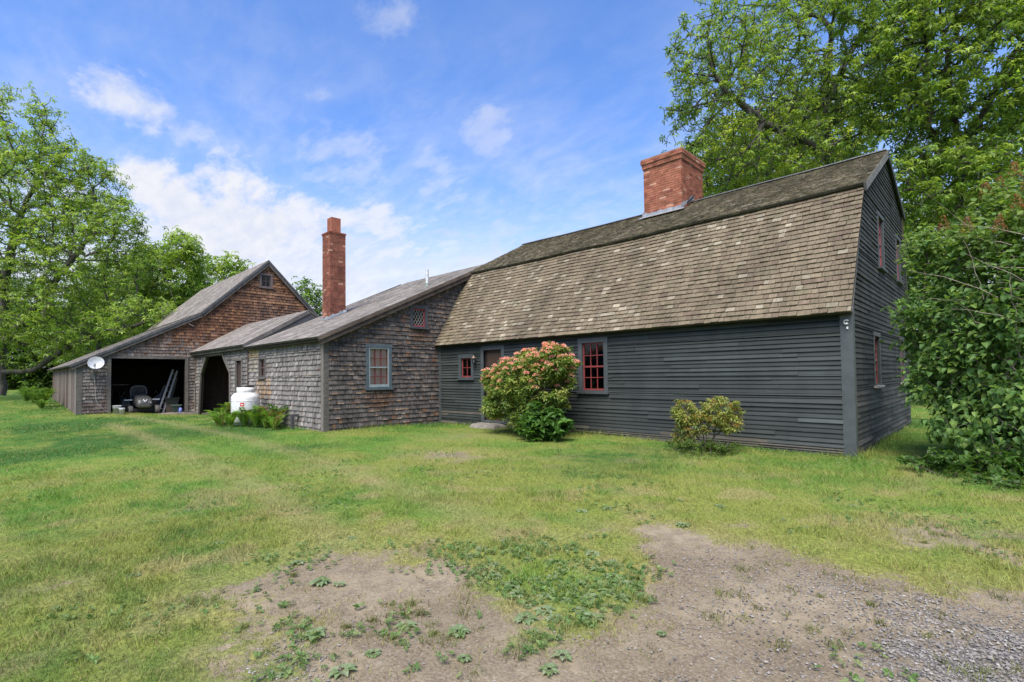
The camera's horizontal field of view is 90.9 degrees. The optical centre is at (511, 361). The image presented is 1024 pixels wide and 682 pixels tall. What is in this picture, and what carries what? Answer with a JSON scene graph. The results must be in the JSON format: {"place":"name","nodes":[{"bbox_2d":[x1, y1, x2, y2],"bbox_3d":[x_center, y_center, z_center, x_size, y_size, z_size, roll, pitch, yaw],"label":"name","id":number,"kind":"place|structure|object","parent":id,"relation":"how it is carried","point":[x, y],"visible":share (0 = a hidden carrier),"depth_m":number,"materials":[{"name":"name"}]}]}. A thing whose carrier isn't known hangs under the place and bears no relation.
{"place":"outdoors","nodes":[
{"label":"outdoors","id":0,"kind":"place"},
{"bbox_2d":[0,376,1023,681],"bbox_3d":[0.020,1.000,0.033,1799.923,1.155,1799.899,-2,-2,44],"label":"ground","id":1,"kind":"structure","parent":0,"point":[614,664],"depth_m":3.85,"materials":[{"name":"green plant"}]},
{"bbox_2d":[0,268,39,386],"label":"woodland tree","id":2,"kind":"object","parent":1,"relation":"on","point":[16,284],"visible":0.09,"depth_m":58.83,"materials":[{"name":"green plant"}]},
{"bbox_2d":[15,386,35,400],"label":"fern","id":3,"kind":"object","parent":1,"relation":"on","point":[26,398],"visible":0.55,"depth_m":25.36,"materials":[{"name":"green plant"}]},
{"bbox_2d":[18,387,47,402],"bbox_3d":[-22.860,1.629,24.151,1.265,0.788,1.026,0,-2,-26],"label":"fern","id":4,"kind":"object","parent":1,"relation":"on","point":[31,396],"visible":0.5,"depth_m":24.03,"materials":[{"name":"green plant"}]},
{"bbox_2d":[32,399,49,407],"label":"fern","id":5,"kind":"object","parent":1,"relation":"on","point":[41,404],"visible":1,"depth_m":21.97,"materials":[{"name":"green plant"}]},
{"bbox_2d":[29,388,55,400],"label":"fern","id":6,"kind":"object","parent":1,"relation":"on","point":[46,395],"visible":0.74,"depth_m":22.81,"materials":[{"name":"green plant"}]},
{"bbox_2d":[6,300,99,389],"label":"woodland tree","id":7,"kind":"object","parent":1,"relation":"on","point":[35,358],"visible":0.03,"depth_m":58.83,"materials":[{"name":"green plant"}]},
{"bbox_2d":[6,286,110,390],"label":"woodland tree","id":8,"kind":"object","parent":1,"relation":"on","point":[28,382],"visible":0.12,"depth_m":56.48,"materials":[{"name":"green plant"}]},
{"bbox_2d":[0,81,181,395],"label":"spreading tree","id":9,"kind":"object","parent":1,"relation":"on","point":[29,236],"visible":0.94,"depth_m":32.34,"materials":[{"name":"green plant"}]},
{"bbox_2d":[50,290,164,362],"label":"woodland tree","id":10,"kind":"object","parent":1,"relation":"on","point":[98,330],"visible":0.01,"depth_m":56.22,"materials":[{"name":"green plant"}]},
{"bbox_2d":[119,408,124,414],"bbox_3d":[-16.063,2.105,20.741,0.212,0.340,0.219,-2,-2,44],"label":"bucket","id":11,"kind":"object","parent":1,"relation":"on","point":[121,410],"visible":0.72,"depth_m":20.67,"materials":[{"name":"plastic"}]},
{"bbox_2d":[34,225,212,366],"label":"leaning tree","id":12,"kind":"object","parent":1,"relation":"on","point":[171,258],"visible":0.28,"depth_m":43.30,"materials":[{"name":"green plant"}]},
{"bbox_2d":[152,385,165,411],"bbox_3d":[-16.149,1.729,23.036,0.059,1.268,0.625,-1,-2,22],"label":"plank","id":13,"kind":"object","parent":1,"relation":"on","point":[160,394],"visible":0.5,"depth_m":23.10,"materials":[{"name":"grey wood"}]},
{"bbox_2d":[170,378,176,397],"bbox_3d":[-15.802,1.561,23.400,0.066,1.606,0.538,-1,-2,18],"label":"plank","id":14,"kind":"object","parent":1,"relation":"on","point":[172,392],"visible":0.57,"depth_m":23.48,"materials":[{"name":"grey wood"}]},
{"bbox_2d":[47,260,318,414],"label":"barn","id":15,"kind":"structure","parent":1,"relation":"on","point":[150,359],"depth_m":24.28,"materials":[{"name":"brown wood"}]},
{"bbox_2d":[87,357,109,412],"bbox_3d":[-16.721,0.983,20.260,0.594,2.322,0.926,0,-2,-12],"label":"satellite dish","id":16,"kind":"object","parent":15,"relation":"attached to","point":[95,363],"visible":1,"depth_m":20.26,"materials":[{"name":"metal"}]},
{"bbox_2d":[112,405,121,413],"bbox_3d":[-16.326,2.061,20.831,0.318,0.440,0.325,-2,-2,44],"label":"bucket","id":17,"kind":"object","parent":15,"relation":"on","point":[116,409],"visible":0.78,"depth_m":20.71,"materials":[{"name":"plastic"}]},
{"bbox_2d":[111,384,129,404],"bbox_3d":[-18.186,1.733,23.344,0.250,1.290,0.700,-2,-2,44],"label":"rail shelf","id":18,"kind":"object","parent":15,"relation":"on","point":[112,392],"visible":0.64,"depth_m":23.19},
{"bbox_2d":[120,385,159,412],"bbox_3d":[-16.459,1.700,22.361,1.731,1.255,1.385,-2,-2,44],"label":"lawn tractor","id":19,"kind":"object","parent":15,"relation":"on","point":[141,400],"visible":0.92,"depth_m":22.16,"materials":[{"name":"metal"}]},
{"bbox_2d":[156,394,163,410],"bbox_3d":[-16.629,1.961,23.681,0.240,0.876,0.560,-2,-2,44],"label":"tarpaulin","id":20,"kind":"object","parent":15,"relation":"on","point":[162,406],"visible":0.18,"depth_m":23.76,"materials":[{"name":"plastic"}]},
{"bbox_2d":[159,369,177,412],"bbox_3d":[-15.725,1.373,23.021,0.078,2.018,0.910,-1,-2,22],"label":"ladder","id":21,"kind":"object","parent":15,"relation":"on","point":[170,390],"visible":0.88,"depth_m":23.05,"materials":[{"name":"metal"}]},
{"bbox_2d":[163,404,177,411],"bbox_3d":[-15.704,2.157,23.189,0.540,0.373,0.490,-2,-2,44],"label":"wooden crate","id":22,"kind":"object","parent":15,"relation":"on","point":[168,408],"visible":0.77,"depth_m":22.94,"materials":[{"name":"wood"}]},
{"bbox_2d":[163,397,179,403],"bbox_3d":[-15.708,1.822,23.199,0.640,0.283,0.590,-2,-2,44],"label":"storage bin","id":23,"kind":"object","parent":22,"relation":"on","point":[173,400],"visible":0.88,"depth_m":23.03,"materials":[{"name":"plastic"}]},
{"bbox_2d":[170,404,180,412],"bbox_3d":[-15.232,2.156,22.848,0.390,0.343,0.380,-2,-2,44],"label":"storage bin","id":24,"kind":"object","parent":15,"relation":"on","point":[175,408],"visible":0.98,"depth_m":22.73,"materials":[{"name":"plastic"}]},
{"bbox_2d":[259,273,273,288],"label":"window","id":25,"kind":"structure","parent":15,"relation":"in","point":[270,276],"depth_m":25.39,"materials":[{"name":"grey glass"}]},
{"bbox_2d":[194,378,195,412],"bbox_3d":[-14.375,1.562,22.836,0.048,1.553,0.210,0,-2,-19],"label":"pole","id":26,"kind":"object","parent":1,"relation":"on","point":[194,396],"visible":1,"depth_m":22.82,"materials":[{"name":"grey metal"}]},
{"bbox_2d":[173,250,255,286],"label":"woodland tree","id":27,"kind":"object","parent":1,"relation":"on","point":[225,268],"visible":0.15,"depth_m":60.58,"materials":[{"name":"green plant"}]},
{"bbox_2d":[203,408,228,412],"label":"fern","id":28,"kind":"object","parent":1,"relation":"on","point":[222,410],"visible":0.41,"depth_m":16.73,"materials":[{"name":"green plant"}]},
{"bbox_2d":[210,412,224,425],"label":"fern","id":29,"kind":"object","parent":1,"relation":"on","point":[218,419],"visible":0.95,"depth_m":15.68,"materials":[{"name":"green plant"}]},
{"bbox_2d":[206,410,229,417],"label":"fern","id":30,"kind":"object","parent":1,"relation":"on","point":[216,412],"visible":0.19,"depth_m":16.48,"materials":[{"name":"green plant"}]},
{"bbox_2d":[211,411,228,424],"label":"fern","id":31,"kind":"object","parent":1,"relation":"on","point":[215,414],"visible":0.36,"depth_m":16.05,"materials":[{"name":"green plant"}]},
{"bbox_2d":[217,402,230,416],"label":"fern","id":32,"kind":"object","parent":1,"relation":"on","point":[227,405],"visible":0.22,"depth_m":17.18,"materials":[{"name":"green plant"}]},
{"bbox_2d":[216,411,236,425],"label":"fern","id":33,"kind":"object","parent":1,"relation":"on","point":[230,419],"visible":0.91,"depth_m":15.49,"materials":[{"name":"green plant"}]},
{"bbox_2d":[231,407,252,424],"bbox_3d":[-8.298,1.711,15.565,1.080,0.568,0.781,-2,-2,44],"label":"fern","id":34,"kind":"object","parent":1,"relation":"on","point":[243,418],"visible":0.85,"depth_m":15.47,"materials":[{"name":"green plant"}]},
{"bbox_2d":[231,385,267,424],"bbox_3d":[-8.600,1.431,16.508,0.988,1.255,1.056,-2,-2,44],"label":"propane tank","id":35,"kind":"object","parent":1,"relation":"on","point":[246,397],"visible":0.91,"depth_m":16.18,"materials":[{"name":"metal"}]},
{"bbox_2d":[239,408,265,425],"bbox_3d":[-7.861,1.711,15.397,1.037,0.565,0.705,-1,-2,9],"label":"fern","id":36,"kind":"object","parent":1,"relation":"on","point":[254,418],"visible":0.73,"depth_m":15.29,"materials":[{"name":"green plant"}]},
{"bbox_2d":[189,310,318,414],"bbox_3d":[-9.909,0.298,22.633,7.090,4.377,6.312,-2,-2,44],"label":"breezeway","id":37,"kind":"object","parent":1,"relation":"on","point":[219,378],"visible":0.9,"depth_m":21.43,"materials":[{"name":"grey wood"}]},
{"bbox_2d":[238,361,240,385],"bbox_3d":[-10.214,1.078,19.010,0.615,2.190,0.030,-2,-2,44],"label":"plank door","id":38,"kind":"structure","parent":37,"relation":"in","point":[239,362],"depth_m":19.13,"materials":[{"name":"wood"}]},
{"bbox_2d":[251,407,278,426],"bbox_3d":[-7.509,1.686,15.331,0.858,0.615,0.841,0,-2,-26],"label":"fern","id":39,"kind":"object","parent":1,"relation":"on","point":[263,416],"visible":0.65,"depth_m":15.13,"materials":[{"name":"green plant"}]},
{"bbox_2d":[262,416,282,428],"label":"fern","id":40,"kind":"object","parent":1,"relation":"on","point":[274,423],"visible":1,"depth_m":14.61,"materials":[{"name":"green plant"}]},
{"bbox_2d":[258,404,289,414],"bbox_3d":[-7.324,1.651,15.607,1.050,0.667,0.746,-1,-2,4],"label":"fern","id":41,"kind":"object","parent":1,"relation":"on","point":[273,408],"visible":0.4,"depth_m":15.54,"materials":[{"name":"green plant"}]},
{"bbox_2d":[264,411,290,422],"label":"fern","id":42,"kind":"object","parent":1,"relation":"on","point":[270,414],"visible":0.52,"depth_m":15.10,"materials":[{"name":"green plant"}]},
{"bbox_2d":[276,671,287,677],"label":"weed rosette","id":43,"kind":"object","parent":1,"relation":"on","point":[279,674],"visible":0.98,"depth_m":2.53,"materials":[{"name":"green plant"}]},
{"bbox_2d":[290,414,298,428],"bbox_3d":[-6.510,1.827,15.092,0.120,0.470,0.220,-2,-2,44],"label":"stub post","id":44,"kind":"object","parent":1,"relation":"on","point":[292,420],"visible":0.82,"depth_m":15.01,"materials":[{"name":"grey wood"}]},
{"bbox_2d":[290,560,304,564],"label":"weed rosette","id":45,"kind":"object","parent":1,"relation":"on","point":[296,561],"visible":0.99,"depth_m":4.02,"materials":[{"name":"green plant"}]},
{"bbox_2d":[291,276,322,315],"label":"woodland tree","id":46,"kind":"object","parent":1,"relation":"on","point":[307,295],"visible":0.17,"depth_m":59.61,"materials":[{"name":"green plant"}]},
{"bbox_2d":[304,626,325,639],"bbox_3d":[-1.143,1.574,2.911,0.144,0.025,0.159,0,-2,-7],"label":"weed rosette","id":47,"kind":"object","parent":1,"relation":"on","point":[318,629],"visible":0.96,"depth_m":2.92,"materials":[{"name":"green plant"}]},
{"bbox_2d":[308,576,330,586],"bbox_3d":[-1.397,1.600,3.657,0.167,0.027,0.157,1,-2,-38],"label":"weed rosette","id":48,"kind":"object","parent":1,"relation":"on","point":[325,579],"visible":1,"depth_m":3.65,"materials":[{"name":"green plant"}]},
{"bbox_2d":[332,581,346,585],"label":"weed rosette","id":49,"kind":"object","parent":1,"relation":"on","point":[341,582],"visible":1,"depth_m":3.63,"materials":[{"name":"green plant"}]},
{"bbox_2d":[327,663,356,678],"bbox_3d":[-0.851,1.556,2.542,0.145,0.024,0.144,-1,-2,9],"label":"weed rosette","id":50,"kind":"object","parent":1,"relation":"on","point":[345,671],"visible":1,"depth_m":2.53,"materials":[{"name":"green plant"}]},
{"bbox_2d":[242,217,500,431],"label":"shingled ell","id":51,"kind":"structure","parent":1,"relation":"on","point":[339,363],"depth_m":15.90,"materials":[{"name":"grey wood"}]},
{"bbox_2d":[256,356,266,378],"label":"window","id":52,"kind":"structure","parent":51,"relation":"in","point":[262,363],"depth_m":17.42,"materials":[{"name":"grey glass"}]},
{"bbox_2d":[365,344,393,389],"bbox_3d":[-4.073,0.182,15.366,0.188,1.385,0.950,-2,-2,44],"label":"window","id":53,"kind":"structure","parent":51,"relation":"in","point":[378,361],"depth_m":15.41,"materials":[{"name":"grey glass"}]},
{"bbox_2d":[409,305,429,329],"bbox_3d":[-3.057,-1.428,16.479,0.188,0.765,0.760,-2,-2,44],"label":"window","id":54,"kind":"structure","parent":51,"relation":"in","point":[424,309],"depth_m":16.50,"materials":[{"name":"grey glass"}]},
{"bbox_2d":[364,649,381,657],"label":"weed rosette","id":55,"kind":"object","parent":1,"relation":"on","point":[370,651],"visible":1,"depth_m":2.69,"materials":[{"name":"green plant"}]},
{"bbox_2d":[394,620,416,630],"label":"weed rosette","id":56,"kind":"object","parent":1,"relation":"on","point":[411,623],"visible":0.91,"depth_m":3.00,"materials":[{"name":"green plant"}]},
{"bbox_2d":[446,624,469,637],"bbox_3d":[-0.312,1.554,2.908,0.146,0.025,0.156,-1,-2,22],"label":"weed rosette","id":57,"kind":"object","parent":1,"relation":"on","point":[453,629],"visible":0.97,"depth_m":2.90,"materials":[{"name":"green plant"}]},
{"bbox_2d":[457,654,471,661],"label":"weed rosette","id":58,"kind":"object","parent":1,"relation":"on","point":[466,659],"visible":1,"depth_m":2.62,"materials":[{"name":"green plant"}]},
{"bbox_2d":[470,422,504,428],"bbox_3d":[-0.716,1.907,14.807,1.153,0.181,0.625,-2,-2,44],"label":"door stone","id":59,"kind":"object","parent":1,"relation":"on","point":[481,425],"visible":0.88,"depth_m":14.59,"materials":[{"name":"grey stone"}]},
{"bbox_2d":[488,572,502,579],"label":"weed rosette","id":60,"kind":"object","parent":1,"relation":"on","point":[499,576],"visible":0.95,"depth_m":3.68,"materials":[{"name":"green plant"}]},
{"bbox_2d":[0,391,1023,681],"bbox_3d":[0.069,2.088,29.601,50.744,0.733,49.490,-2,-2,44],"label":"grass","id":61,"kind":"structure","parent":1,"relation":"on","point":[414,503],"depth_m":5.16,"materials":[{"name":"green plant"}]},
{"bbox_2d":[504,580,519,589],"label":"weed rosette","id":62,"kind":"object","parent":1,"relation":"on","point":[515,586],"visible":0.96,"depth_m":3.53,"materials":[{"name":"green plant"}]},
{"bbox_2d":[1,442,1023,681],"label":"clover","id":63,"kind":"object","parent":1,"relation":"on","point":[589,605],"visible":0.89,"depth_m":3.57,"materials":[{"name":"green plant"}]},
{"bbox_2d":[509,590,522,597],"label":"weed rosette","id":64,"kind":"object","parent":1,"relation":"on","point":[515,592],"visible":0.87,"depth_m":3.40,"materials":[{"name":"green plant"}]},
{"bbox_2d":[513,611,538,625],"bbox_3d":[0.079,1.554,3.039,0.167,0.027,0.156,0,-2,-25],"label":"weed rosette","id":65,"kind":"object","parent":1,"relation":"on","point":[530,616],"visible":0.99,"depth_m":3.03,"materials":[{"name":"green plant"}]},
{"bbox_2d":[478,341,583,426],"bbox_3d":[0.352,0.699,12.629,3.065,2.330,1.909,-2,-2,44],"label":"flowering bush","id":66,"kind":"object","parent":1,"relation":"on","point":[509,379],"visible":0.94,"depth_m":12.04,"materials":[{"name":"green plant"}]},
{"bbox_2d":[526,628,540,636],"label":"weed rosette","id":67,"kind":"object","parent":1,"relation":"on","point":[532,634],"visible":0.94,"depth_m":2.88,"materials":[{"name":"green plant"}]},
{"bbox_2d":[526,576,540,583],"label":"weed rosette","id":68,"kind":"object","parent":1,"relation":"on","point":[530,582],"visible":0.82,"depth_m":3.62,"materials":[{"name":"green plant"}]},
{"bbox_2d":[536,593,550,600],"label":"weed rosette","id":69,"kind":"object","parent":1,"relation":"on","point":[547,594],"visible":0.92,"depth_m":3.36,"materials":[{"name":"green plant"}]},
{"bbox_2d":[514,400,574,441],"bbox_3d":[0.700,1.430,11.510,1.133,1.058,1.522,0,-2,-33],"label":"bush","id":70,"kind":"object","parent":1,"relation":"on","point":[544,424],"visible":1,"depth_m":11.32,"materials":[{"name":"green plant"}]},
{"bbox_2d":[534,605,555,615],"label":"weed rosette","id":71,"kind":"object","parent":1,"relation":"on","point":[549,607],"visible":0.99,"depth_m":3.14,"materials":[{"name":"green plant"}]},
{"bbox_2d":[538,663,558,676],"bbox_3d":[0.187,1.543,2.531,0.115,0.018,0.108,0,-2,-32],"label":"weed rosette","id":72,"kind":"object","parent":1,"relation":"on","point":[550,665],"visible":1,"depth_m":2.52,"materials":[{"name":"green plant"}]},
{"bbox_2d":[546,574,557,579],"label":"weed rosette","id":73,"kind":"object","parent":1,"relation":"on","point":[555,576],"visible":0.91,"depth_m":3.69,"materials":[{"name":"green plant"}]},
{"bbox_2d":[545,613,563,622],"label":"weed rosette","id":74,"kind":"object","parent":1,"relation":"on","point":[550,615],"visible":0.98,"depth_m":3.04,"materials":[{"name":"green plant"}]},
{"bbox_2d":[551,649,572,660],"bbox_3d":[0.262,1.544,2.649,0.120,0.020,0.121,-1,-2,13],"label":"weed rosette","id":75,"kind":"object","parent":1,"relation":"on","point":[562,651],"visible":1,"depth_m":2.65,"materials":[{"name":"green plant"}]},
{"bbox_2d":[560,597,571,602],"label":"weed rosette","id":76,"kind":"object","parent":1,"relation":"on","point":[569,598],"visible":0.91,"depth_m":3.29,"materials":[{"name":"green plant"}]},
{"bbox_2d":[572,606,585,614],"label":"weed rosette","id":77,"kind":"object","parent":1,"relation":"on","point":[580,608],"visible":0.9,"depth_m":3.14,"materials":[{"name":"green plant"}]},
{"bbox_2d":[580,593,597,600],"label":"weed rosette","id":78,"kind":"object","parent":1,"relation":"on","point":[591,594],"visible":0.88,"depth_m":3.33,"materials":[{"name":"green plant"}]},
{"bbox_2d":[584,550,600,556],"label":"weed rosette","id":79,"kind":"object","parent":1,"relation":"on","point":[587,552],"visible":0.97,"depth_m":4.15,"materials":[{"name":"green plant"}]},
{"bbox_2d":[580,611,605,625],"bbox_3d":[0.472,1.547,3.038,0.157,0.027,0.168,1,-2,-38],"label":"weed rosette","id":80,"kind":"object","parent":1,"relation":"on","point":[595,614],"visible":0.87,"depth_m":3.04,"materials":[{"name":"green plant"}]},
{"bbox_2d":[603,573,620,579],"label":"weed rosette","id":81,"kind":"object","parent":1,"relation":"on","point":[606,576],"visible":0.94,"depth_m":3.67,"materials":[{"name":"green plant"}]},
{"bbox_2d":[612,593,630,602],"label":"weed rosette","id":82,"kind":"object","parent":1,"relation":"on","point":[626,599],"visible":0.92,"depth_m":3.30,"materials":[{"name":"green plant"}]},
{"bbox_2d":[657,630,665,635],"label":"weed rosette","id":83,"kind":"object","parent":1,"relation":"on","point":[663,633],"visible":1,"depth_m":2.87,"materials":[{"name":"green plant"}]},
{"bbox_2d":[434,146,911,457],"bbox_3d":[4.276,-2.055,15.627,11.962,8.400,7.869,-2,-2,44],"label":"farmhouse","id":84,"kind":"object","parent":1,"relation":"on","point":[764,303],"visible":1,"depth_m":11.34,"materials":[{"name":"grey wood"}]},
{"bbox_2d":[457,354,474,379],"bbox_3d":[-1.435,0.194,16.011,0.790,0.815,0.188,-2,-2,44],"label":"window","id":85,"kind":"structure","parent":84,"relation":"in","point":[461,358],"depth_m":16.06,"materials":[{"name":"grey wood"}]},
{"bbox_2d":[486,350,501,420],"bbox_3d":[-0.499,0.732,15.221,0.760,2.120,0.060,-2,-2,44],"label":"door","id":86,"kind":"structure","parent":84,"relation":"in","point":[492,357],"depth_m":15.28,"materials":[{"name":"wood"}]},
{"bbox_2d":[577,337,609,393],"bbox_3d":[2.045,0.122,12.625,0.940,1.395,0.188,-2,-2,44],"label":"window","id":87,"kind":"structure","parent":84,"relation":"in","point":[581,343],"depth_m":12.67,"materials":[{"name":"grey wood"}]},
{"bbox_2d":[872,331,884,387],"bbox_3d":[7.546,-0.024,10.462,0.188,1.145,0.800,-2,-2,44],"label":"window","id":88,"kind":"structure","parent":84,"relation":"in","point":[876,336],"depth_m":10.64,"materials":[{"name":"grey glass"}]},
{"bbox_2d":[876,210,887,272],"bbox_3d":[8.177,-2.631,11.221,0.188,1.265,0.820,-2,-2,44],"label":"window","id":89,"kind":"structure","parent":84,"relation":"in","point":[880,220],"depth_m":11.40,"materials":[{"name":"grey glass"}]},
{"bbox_2d":[894,234,903,285],"bbox_3d":[10.003,-2.617,13.099,0.188,1.225,0.820,-2,-2,44],"label":"window","id":90,"kind":"structure","parent":84,"relation":"in","point":[897,240],"depth_m":13.23,"materials":[{"name":"grey glass"}]},
{"bbox_2d":[899,338,905,383],"bbox_3d":[10.126,0.003,13.114,0.188,1.185,0.800,-2,-2,44],"label":"window","id":91,"kind":"structure","parent":84,"relation":"in","point":[902,354],"depth_m":13.28,"materials":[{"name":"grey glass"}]},
{"bbox_2d":[676,522,691,527],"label":"weed rosette","id":92,"kind":"object","parent":1,"relation":"on","point":[680,523],"visible":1,"depth_m":4.92,"materials":[{"name":"green plant"}]},
{"bbox_2d":[664,437,740,456],"bbox_3d":[3.555,1.626,9.411,1.292,0.400,1.262,-1,-2,3],"label":"weed patch","id":93,"kind":"object","parent":1,"relation":"on","point":[709,444],"visible":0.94,"depth_m":9.22,"materials":[{"name":"green plant"}]},
{"bbox_2d":[669,396,746,451],"bbox_3d":[3.643,1.179,9.557,1.540,1.095,0.753,-2,-2,44],"label":"azalea bush","id":94,"kind":"object","parent":1,"relation":"on","point":[720,421],"visible":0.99,"depth_m":9.46,"materials":[{"name":"green plant"}]},
{"bbox_2d":[680,73,892,197],"bbox_3d":[19.023,-9.238,37.093,15.776,23.177,11.127,0,-2,-17],"label":"maple tree","id":95,"kind":"object","parent":1,"relation":"on","point":[764,157],"visible":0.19,"depth_m":34.82,"materials":[{"name":"green plant"}]},
{"bbox_2d":[659,0,947,197],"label":"chestnut tree","id":96,"kind":"object","parent":1,"relation":"on","point":[801,132],"visible":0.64,"depth_m":22.10,"materials":[{"name":"green plant"}]},
{"bbox_2d":[812,0,1023,397],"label":"chestnut tree","id":97,"kind":"object","parent":1,"relation":"on","point":[919,110],"visible":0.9,"depth_m":18.50,"materials":[{"name":"green plant"}]},
{"bbox_2d":[907,281,937,362],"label":"woodland tree","id":98,"kind":"object","parent":1,"relation":"on","point":[919,297],"visible":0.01,"depth_m":57.09,"materials":[{"name":"green plant"}]},
{"bbox_2d":[909,296,990,387],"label":"woodland tree","id":99,"kind":"object","parent":1,"relation":"on","point":[912,363],"visible":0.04,"depth_m":44.48,"materials":[{"name":"green plant"}]},
{"bbox_2d":[879,161,1023,474],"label":"lilac bush","id":100,"kind":"object","parent":1,"relation":"on","point":[992,322],"visible":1,"depth_m":7.68,"materials":[{"name":"green plant"}]},
{"bbox_2d":[896,447,1023,488],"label":"ivy patch","id":101,"kind":"object","parent":1,"relation":"on","point":[955,462],"visible":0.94,"depth_m":6.88,"materials":[{"name":"green plant"}]},
{"bbox_2d":[899,117,1023,338],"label":"woodland tree","id":102,"kind":"object","parent":1,"relation":"on","point":[912,280],"visible":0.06,"depth_m":29.64,"materials":[{"name":"green plant"}]},
{"bbox_2d":[944,328,1014,376],"bbox_3d":[36.116,-0.072,36.162,9.301,8.407,8.805,-2,-2,44],"label":"woodland tree","id":103,"kind":"object","parent":1,"relation":"on","point":[993,359],"visible":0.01,"depth_m":35.89,"materials":[{"name":"green plant"}]},
{"bbox_2d":[0,0,1023,367],"label":"sky","id":104,"kind":"structure","parent":0,"point":[441,136],"materials":[{"name":"blue"}]},
{"bbox_2d":[126,501,1023,681],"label":"gravel","id":105,"kind":"structure","parent":0,"point":[968,655],"depth_m":2.83,"materials":[{"name":"grey gravel"}]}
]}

